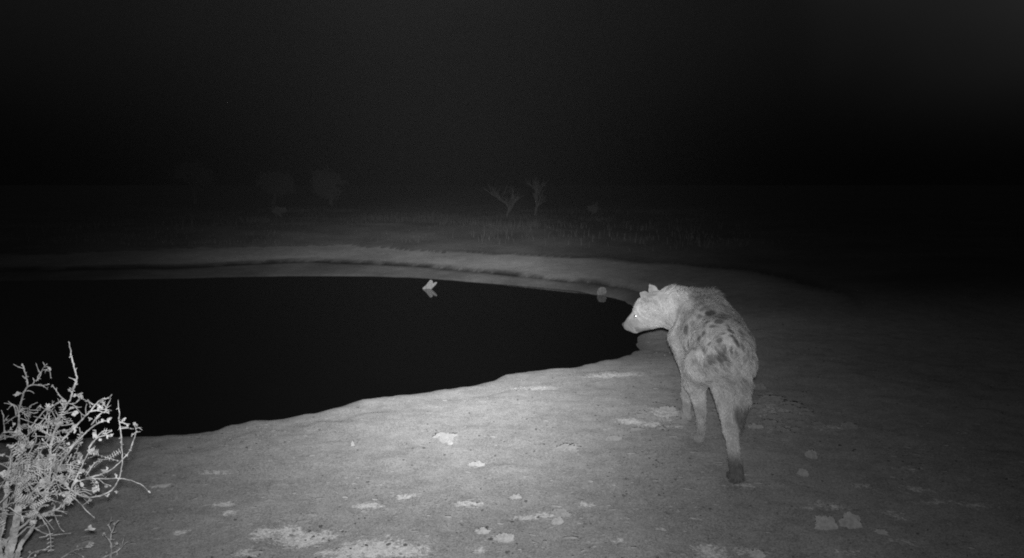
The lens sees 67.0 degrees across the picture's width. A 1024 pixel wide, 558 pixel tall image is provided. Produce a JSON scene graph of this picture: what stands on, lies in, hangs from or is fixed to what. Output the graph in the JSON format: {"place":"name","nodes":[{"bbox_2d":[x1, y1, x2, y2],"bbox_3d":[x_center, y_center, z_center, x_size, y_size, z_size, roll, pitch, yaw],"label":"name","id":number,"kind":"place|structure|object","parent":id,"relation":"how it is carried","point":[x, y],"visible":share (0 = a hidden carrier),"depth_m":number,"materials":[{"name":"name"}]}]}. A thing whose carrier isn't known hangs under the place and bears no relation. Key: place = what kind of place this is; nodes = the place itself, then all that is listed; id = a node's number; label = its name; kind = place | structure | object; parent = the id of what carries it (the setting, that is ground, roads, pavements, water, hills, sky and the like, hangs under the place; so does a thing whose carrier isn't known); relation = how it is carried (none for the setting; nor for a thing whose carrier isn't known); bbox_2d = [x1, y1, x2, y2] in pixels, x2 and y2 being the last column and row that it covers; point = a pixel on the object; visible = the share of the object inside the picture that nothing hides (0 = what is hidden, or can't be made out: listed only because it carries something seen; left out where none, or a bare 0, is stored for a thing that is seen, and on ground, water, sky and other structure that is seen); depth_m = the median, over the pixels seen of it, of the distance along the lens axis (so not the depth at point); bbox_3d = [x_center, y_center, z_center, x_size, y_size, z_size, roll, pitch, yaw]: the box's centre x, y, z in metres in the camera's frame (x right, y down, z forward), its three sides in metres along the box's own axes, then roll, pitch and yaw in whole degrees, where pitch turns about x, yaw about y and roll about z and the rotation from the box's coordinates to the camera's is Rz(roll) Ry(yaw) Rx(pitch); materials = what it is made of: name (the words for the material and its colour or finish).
{"place":"outdoors","nodes":[
{"label":"outdoors","id":0,"kind":"place"},
{"bbox_2d":[0,276,650,442],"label":"water","id":1,"kind":"structure","parent":0,"point":[171,356],"depth_m":7.55,"materials":[{"name":"black liquid"}]},
{"bbox_2d":[423,280,436,288],"bbox_3d":[-1.202,0.089,11.319,0.217,0.148,0.083,0,7,0],"label":"driftwood","id":2,"kind":"object","parent":1,"relation":"on","point":[430,284],"visible":0.89,"depth_m":11.32,"materials":[{"name":"white wood"}]},
{"bbox_2d":[0,185,1023,557],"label":"ground","id":3,"kind":"structure","parent":0,"point":[914,273],"depth_m":5.35,"materials":[{"name":"soil"}]},
{"bbox_2d":[0,341,150,557],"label":"thorn bush","id":4,"kind":"object","parent":3,"relation":"on","point":[19,471],"visible":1,"depth_m":2.36,"materials":[{"name":"grey plant"}]},
{"bbox_2d":[61,541,93,557],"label":"thorn sprig","id":5,"kind":"object","parent":3,"relation":"on","point":[87,546],"visible":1,"depth_m":3.00,"materials":[{"name":"grey plant"}]},
{"bbox_2d":[102,517,127,557],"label":"thorn sprig","id":6,"kind":"object","parent":3,"relation":"on","point":[111,546],"visible":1,"depth_m":2.99,"materials":[{"name":"grey plant"}]},
{"bbox_2d":[253,168,295,203],"bbox_3d":[-11.140,-4.312,36.569,1.867,1.823,1.654,-7,10,-44],"label":"leafy tree","id":7,"kind":"object","parent":3,"relation":"on","point":[275,183],"visible":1,"depth_m":36.23,"materials":[{"name":"grey plant"}]},
{"bbox_2d":[270,206,286,216],"bbox_3d":[-7.232,-2.062,23.978,0.344,0.478,0.592,4,8,30],"label":"shrub","id":8,"kind":"object","parent":3,"relation":"on","point":[277,210],"visible":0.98,"depth_m":23.91,"materials":[{"name":"grey plant"}]},
{"bbox_2d":[309,165,348,204],"bbox_3d":[-8.477,-4.352,35.627,1.764,2.120,2.018,0,7,0],"label":"leafy tree","id":9,"kind":"object","parent":3,"relation":"on","point":[325,182],"visible":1,"depth_m":35.42,"materials":[{"name":"grey plant"}]},
{"bbox_2d":[432,432,457,442],"bbox_3d":[-0.390,0.930,4.543,0.165,0.037,0.159,0,7,0],"label":"pale scrap","id":10,"kind":"object","parent":3,"relation":"on","point":[443,437],"visible":0.96,"depth_m":4.54,"materials":[{"name":"white"}]},
{"bbox_2d":[469,460,485,466],"bbox_3d":[-0.184,0.994,4.120,0.099,0.051,0.073,1,7,8],"label":"soil flake","id":11,"kind":"object","parent":3,"relation":"on","point":[479,463],"visible":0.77,"depth_m":4.11,"materials":[{"name":"soil"}]},
{"bbox_2d":[473,526,490,533],"bbox_3d":[-0.125,1.080,3.317,0.069,0.023,0.068,6,10,41],"label":"soil flake","id":12,"kind":"object","parent":3,"relation":"on","point":[482,530],"visible":1,"depth_m":3.31,"materials":[{"name":"soil"}]},
{"bbox_2d":[482,185,523,216],"bbox_3d":[-0.260,-2.385,23.835,1.283,1.154,0.643,3,8,20],"label":"bare tree","id":13,"kind":"object","parent":3,"relation":"on","point":[510,206],"visible":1,"depth_m":23.86,"materials":[{"name":"grey plant"}]},
{"bbox_2d":[494,533,514,542],"bbox_3d":[-0.032,1.088,3.239,0.090,0.056,0.066,0,7,-2],"label":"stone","id":14,"kind":"object","parent":3,"relation":"on","point":[505,537],"visible":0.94,"depth_m":3.23,"materials":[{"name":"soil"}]},
{"bbox_2d":[509,494,520,499],"bbox_3d":[0.021,1.046,3.716,0.067,0.027,0.062,1,7,9],"label":"crumbly lump","id":15,"kind":"object","parent":3,"relation":"on","point":[514,496],"visible":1,"depth_m":3.70,"materials":[{"name":"stone"}]},
{"bbox_2d":[523,177,547,214],"bbox_3d":[0.761,-2.672,24.843,0.824,1.485,1.214,0,7,0],"label":"bare tree","id":16,"kind":"object","parent":3,"relation":"on","point":[536,189],"visible":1,"depth_m":24.82,"materials":[{"name":"grey plant"}]},
{"bbox_2d":[52,297,1022,557],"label":"soil crumbs","id":17,"kind":"object","parent":3,"relation":"on","point":[496,493],"visible":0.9,"depth_m":3.72,"materials":[{"name":"grey soil"}]},
{"bbox_2d":[52,302,1023,557],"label":"pale litter","id":18,"kind":"object","parent":3,"relation":"on","point":[446,516],"visible":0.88,"depth_m":3.64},
{"bbox_2d":[551,516,563,524],"bbox_3d":[0.203,1.074,3.422,0.065,0.056,0.049,0,7,-2],"label":"soil flake","id":19,"kind":"object","parent":3,"relation":"on","point":[558,520],"visible":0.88,"depth_m":3.41,"materials":[{"name":"soil"}]},
{"bbox_2d":[550,508,571,517],"bbox_3d":[0.221,1.067,3.507,0.099,0.057,0.074,1,7,6],"label":"soil flake","id":20,"kind":"object","parent":3,"relation":"on","point":[561,512],"visible":0.87,"depth_m":3.50,"materials":[{"name":"grey soil"}]},
{"bbox_2d":[554,443,580,451],"bbox_3d":[0.313,0.946,4.340,0.155,0.038,0.128,0,7,1],"label":"soil clod","id":21,"kind":"object","parent":3,"relation":"on","point":[567,447],"visible":1,"depth_m":4.32,"materials":[{"name":"grey soil"}]},
{"bbox_2d":[587,202,600,214],"bbox_3d":[2.659,-2.272,25.427,0.464,0.520,0.414,7,10,44],"label":"shrub","id":22,"kind":"object","parent":3,"relation":"on","point":[594,209],"visible":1,"depth_m":25.34,"materials":[{"name":"grey plant"}]},
{"bbox_2d":[597,287,606,294],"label":"shore stone","id":23,"kind":"object","parent":3,"relation":"on","point":[601,291],"visible":0.79,"depth_m":10.69,"materials":[{"name":"grey stone"}]},
{"bbox_2d":[605,435,621,440],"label":"soil clod","id":24,"kind":"object","parent":3,"relation":"on","point":[613,438],"visible":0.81,"depth_m":4.50,"materials":[{"name":"grey soil"}]},
{"bbox_2d":[630,427,644,430],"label":"soil clod","id":25,"kind":"object","parent":3,"relation":"on","point":[635,428],"visible":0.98,"depth_m":4.70,"materials":[{"name":"grey soil"}]},
{"bbox_2d":[658,406,676,410],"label":"stone","id":26,"kind":"object","parent":3,"relation":"on","point":[667,408],"visible":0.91,"depth_m":5.03,"materials":[{"name":"grey stone"}]},
{"bbox_2d":[669,416,679,419],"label":"soil clod","id":27,"kind":"object","parent":3,"relation":"on","point":[674,417],"visible":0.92,"depth_m":4.90,"materials":[{"name":"grey soil"}]},
{"bbox_2d":[622,283,758,484],"bbox_3d":[1.118,0.509,4.413,0.597,0.893,1.310,-1,7,-11],"label":"hyena","id":28,"kind":"object","parent":3,"relation":"on","point":[711,339],"visible":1,"depth_m":4.10,"materials":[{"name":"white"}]},
{"bbox_2d":[747,423,763,428],"bbox_3d":[1.484,0.907,4.723,0.092,0.061,0.071,-1,7,-7],"label":"soil flake","id":29,"kind":"object","parent":3,"relation":"on","point":[755,426],"visible":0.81,"depth_m":4.71,"materials":[{"name":"soil"}]},
{"bbox_2d":[748,548,765,557],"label":"soil flake","id":30,"kind":"object","parent":3,"relation":"on","point":[754,553],"visible":1,"depth_m":3.12,"materials":[{"name":"soil"}]},
{"bbox_2d":[750,403,765,408],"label":"soil clod","id":31,"kind":"object","parent":3,"relation":"on","point":[755,406],"visible":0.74,"depth_m":5.09,"materials":[{"name":"grey soil"}]},
{"bbox_2d":[754,383,766,389],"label":"soil clod","id":32,"kind":"object","parent":3,"relation":"on","point":[760,386],"visible":0.88,"depth_m":5.57,"materials":[{"name":"grey soil"}]},
{"bbox_2d":[757,394,786,401],"bbox_3d":[1.779,0.816,5.288,0.202,0.032,0.174,1,7,11],"label":"soil clod","id":33,"kind":"object","parent":3,"relation":"on","point":[771,398],"visible":0.99,"depth_m":5.27,"materials":[{"name":"grey soil"}]},
{"bbox_2d":[775,427,791,431],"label":"soil clod","id":34,"kind":"object","parent":3,"relation":"on","point":[784,429],"visible":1,"depth_m":4.65,"materials":[{"name":"grey soil"}]},
{"bbox_2d":[777,399,803,406],"bbox_3d":[1.846,0.835,5.164,0.180,0.038,0.159,-4,8,-31],"label":"soil clod","id":35,"kind":"object","parent":3,"relation":"on","point":[796,403],"visible":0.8,"depth_m":5.16,"materials":[{"name":"grey soil"}]},
{"bbox_2d":[796,468,808,476],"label":"stone","id":36,"kind":"object","parent":3,"relation":"on","point":[802,472],"visible":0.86,"depth_m":3.95,"materials":[{"name":"grey stone"}]},
{"bbox_2d":[792,407,814,412],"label":"soil clod","id":37,"kind":"object","parent":3,"relation":"on","point":[799,409],"visible":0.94,"depth_m":5.02,"materials":[{"name":"grey soil"}]},
{"bbox_2d":[804,449,817,458],"bbox_3d":[1.634,0.965,4.224,0.072,0.073,0.065,3,8,25],"label":"stone","id":38,"kind":"object","parent":3,"relation":"on","point":[811,453],"visible":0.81,"depth_m":4.21,"materials":[{"name":"grey stone"}]},
{"bbox_2d":[814,515,838,530],"bbox_3d":[1.362,1.076,3.372,0.104,0.101,0.087,-2,7,-12],"label":"stone","id":39,"kind":"object","parent":3,"relation":"on","point":[826,523],"visible":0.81,"depth_m":3.35,"materials":[{"name":"grey stone"}]},
{"bbox_2d":[839,421,857,429],"bbox_3d":[2.044,0.899,4.707,0.120,0.062,0.105,1,7,9],"label":"soil clod","id":40,"kind":"object","parent":3,"relation":"on","point":[848,425],"visible":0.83,"depth_m":4.68,"materials":[{"name":"grey soil"}]},
{"bbox_2d":[839,511,862,528],"bbox_3d":[1.485,1.066,3.377,0.086,0.101,0.086,-5,9,-36],"label":"stone","id":41,"kind":"object","parent":3,"relation":"on","point":[849,520],"visible":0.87,"depth_m":3.36,"materials":[{"name":"grey stone"}]},
{"bbox_2d":[874,529,888,535],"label":"stone","id":42,"kind":"object","parent":3,"relation":"on","point":[882,531],"visible":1,"depth_m":3.28,"materials":[{"name":"grey stone"}]},
{"bbox_2d":[0,205,1023,249],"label":"dry grass","id":43,"kind":"structure","parent":0,"point":[598,220],"depth_m":20.54,"materials":[{"name":"grey plant"}]},
{"bbox_2d":[0,0,1023,184],"label":"sky","id":44,"kind":"structure","parent":0,"point":[93,92],"materials":[{"name":"black"}]},
{"bbox_2d":[57,298,1021,557],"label":"dark gravel","id":45,"kind":"structure","parent":0,"point":[543,444],"depth_m":4.10,"materials":[{"name":"grey gravel"}]}
]}

